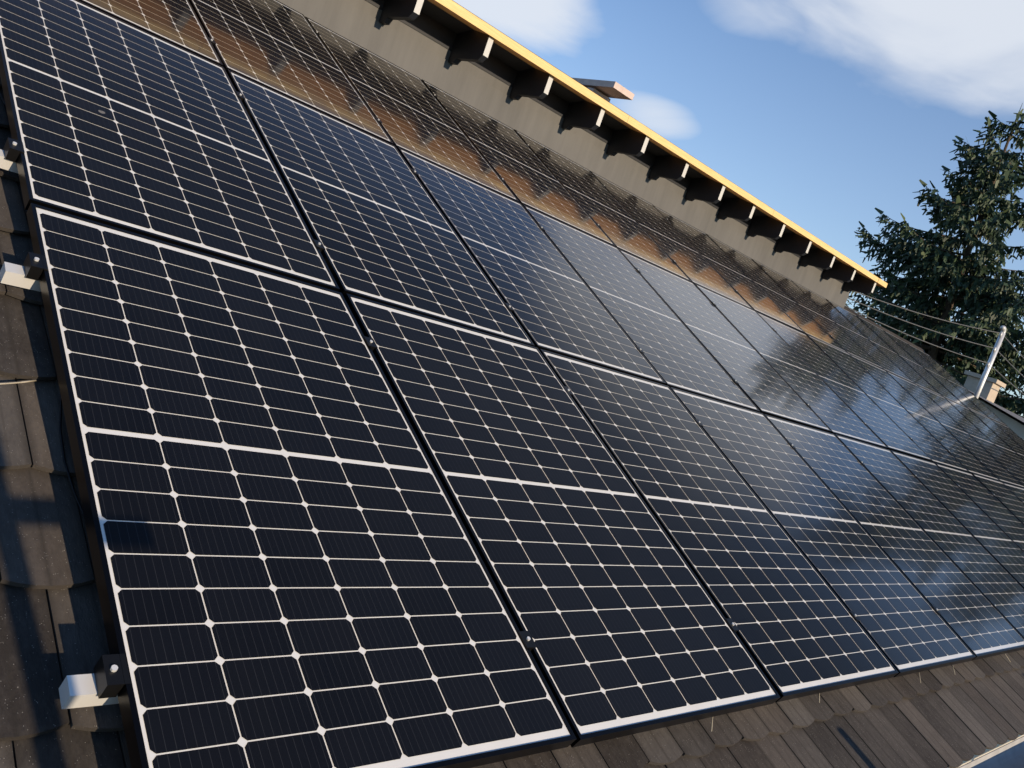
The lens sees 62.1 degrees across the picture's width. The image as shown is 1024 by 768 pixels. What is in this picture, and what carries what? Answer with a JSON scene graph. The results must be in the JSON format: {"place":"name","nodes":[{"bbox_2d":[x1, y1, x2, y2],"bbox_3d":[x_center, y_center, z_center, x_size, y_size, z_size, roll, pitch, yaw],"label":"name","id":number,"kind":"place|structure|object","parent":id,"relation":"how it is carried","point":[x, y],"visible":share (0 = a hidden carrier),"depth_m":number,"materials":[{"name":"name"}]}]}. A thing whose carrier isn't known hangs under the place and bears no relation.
{"place":"outdoors","nodes":[
{"label":"outdoors","id":0,"kind":"place"},
{"bbox_2d":[0,78,1023,767],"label":"roof tiles","id":1,"kind":"object","parent":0,"point":[946,716],"visible":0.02,"depth_m":2.09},
{"bbox_2d":[573,78,634,101],"bbox_3d":[0.897,-3.237,9.411,0.340,0.145,0.900,13,9,-45],"label":"chimney cap","id":2,"kind":"object","parent":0,"point":[606,90],"visible":0.42,"depth_m":9.19,"materials":[{"name":"beige concrete"}]},
{"bbox_2d":[453,0,1023,415],"label":"sky","id":3,"kind":"structure","parent":0,"point":[827,113],"materials":[{"name":"blue"}]},
{"bbox_2d":[947,735,1023,767],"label":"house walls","id":4,"kind":"structure","parent":0,"point":[985,752],"depth_m":5.26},
{"bbox_2d":[11,305,119,763],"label":"roof deck","id":5,"kind":"structure","parent":4,"relation":"on","point":[47,602],"depth_m":1.53,"materials":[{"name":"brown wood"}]},
{"bbox_2d":[0,380,1010,731],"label":"cable tie wire","id":6,"kind":"object","parent":5,"relation":"on","point":[34,380],"visible":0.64,"depth_m":2.00,"materials":[{"name":"beige"}]},
{"bbox_2d":[0,31,1023,708],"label":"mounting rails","id":7,"kind":"object","parent":5,"relation":"on","point":[76,691],"visible":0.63,"depth_m":1.49,"materials":[{"name":"silver metal"}]},
{"bbox_2d":[0,0,1023,767],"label":"panel frames","id":8,"kind":"structure","parent":7,"relation":"on","point":[134,734],"depth_m":3.04,"materials":[{"name":"metal"}]},
{"bbox_2d":[0,0,1023,767],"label":"solar cell gridlines","id":9,"kind":"object","parent":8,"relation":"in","point":[464,750],"visible":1,"depth_m":2.97,"materials":[{"name":"silver metal"}]},
{"bbox_2d":[0,0,1023,767],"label":"solar panels","id":10,"kind":"object","parent":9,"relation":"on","point":[314,598],"visible":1,"depth_m":3.04,"materials":[{"name":"black glass"}]},
{"bbox_2d":[3,29,1023,698],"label":"panel clamps","id":11,"kind":"object","parent":7,"relation":"attached to","point":[109,683],"visible":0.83,"depth_m":2.19,"materials":[{"name":"black"}]},
{"bbox_2d":[844,306,924,352],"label":"ridge tiles","id":12,"kind":"object","parent":5,"relation":"on","point":[881,327],"visible":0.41,"depth_m":14.28,"materials":[{"name":"tile"}]},
{"bbox_2d":[974,325,1005,398],"bbox_3d":[8.264,-0.095,14.930,0.228,1.957,0.140,13,9,-45],"label":"service mast","id":13,"kind":"object","parent":5,"relation":"attached to","point":[992,357],"visible":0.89,"depth_m":14.89,"materials":[{"name":"metal"}]},
{"bbox_2d":[845,291,1023,393],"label":"overhead wires","id":14,"kind":"object","parent":13,"relation":"attached to","point":[935,331],"visible":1,"depth_m":14.13,"materials":[{"name":"grey metal"}]},
{"bbox_2d":[958,736,1023,767],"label":"gutter","id":15,"kind":"object","parent":5,"relation":"attached to","point":[1010,755],"visible":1,"depth_m":4.07,"materials":[{"name":"metal"}]},
{"bbox_2d":[277,0,849,307],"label":"upper wall","id":16,"kind":"structure","parent":4,"relation":"on","point":[398,43],"depth_m":8.04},
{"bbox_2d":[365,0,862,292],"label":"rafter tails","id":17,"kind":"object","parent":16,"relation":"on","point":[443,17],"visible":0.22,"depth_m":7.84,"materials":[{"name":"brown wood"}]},
{"bbox_2d":[366,0,878,294],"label":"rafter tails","id":18,"kind":"object","parent":16,"relation":"attached to","point":[470,47],"visible":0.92,"depth_m":8.57,"materials":[{"name":"brown wood"}]},
{"bbox_2d":[414,0,876,292],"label":"rafter ends","id":19,"kind":"object","parent":18,"relation":"attached to","point":[418,6],"visible":1,"depth_m":7.96,"materials":[{"name":"white wood"}]},
{"bbox_2d":[428,0,883,286],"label":"soffit boards","id":20,"kind":"object","parent":18,"relation":"on","point":[469,24],"visible":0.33,"depth_m":8.20,"materials":[{"name":"wood"}]},
{"bbox_2d":[435,0,887,287],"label":"deck edge board","id":21,"kind":"object","parent":20,"relation":"on","point":[483,25],"visible":0.96,"depth_m":8.16,"materials":[{"name":"yellow wood"}]},
{"label":"ground","id":22,"kind":"structure","parent":0,"visible":0},
{"bbox_2d":[854,269,919,339],"bbox_3d":[13.961,0.720,34.003,7.048,10.994,6.868,13,9,-45],"label":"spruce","id":23,"kind":"object","parent":22,"relation":"on","point":[885,310],"depth_m":33.31,"materials":[{"name":"green plant"}]},
{"bbox_2d":[848,103,1023,414],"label":"spruce","id":24,"kind":"object","parent":22,"relation":"on","point":[995,316],"depth_m":26.20,"materials":[{"name":"green plant"}]},
{"bbox_2d":[978,399,1023,439],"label":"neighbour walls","id":25,"kind":"structure","parent":22,"relation":"on","point":[1016,427],"depth_m":16.34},
{"bbox_2d":[967,389,1023,424],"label":"neighbour roof","id":26,"kind":"structure","parent":25,"relation":"on","point":[1016,417],"depth_m":18.40,"materials":[{"name":"grey"}]},
{"bbox_2d":[964,370,1005,406],"bbox_3d":[9.484,1.484,18.254,0.660,3.480,0.660,13,9,-45],"label":"neighbour chimney","id":27,"kind":"object","parent":26,"relation":"on","point":[990,389],"visible":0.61,"depth_m":17.90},
{"bbox_2d":[999,389,1022,414],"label":"spruce","id":28,"kind":"object","parent":22,"relation":"on","point":[1018,412],"depth_m":30.33,"materials":[{"name":"green plant"}]},
{"bbox_2d":[1013,342,1023,417],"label":"foliage","id":29,"kind":"object","parent":22,"relation":"on","point":[1021,388],"depth_m":37.17,"materials":[{"name":"green plant"}]}
]}

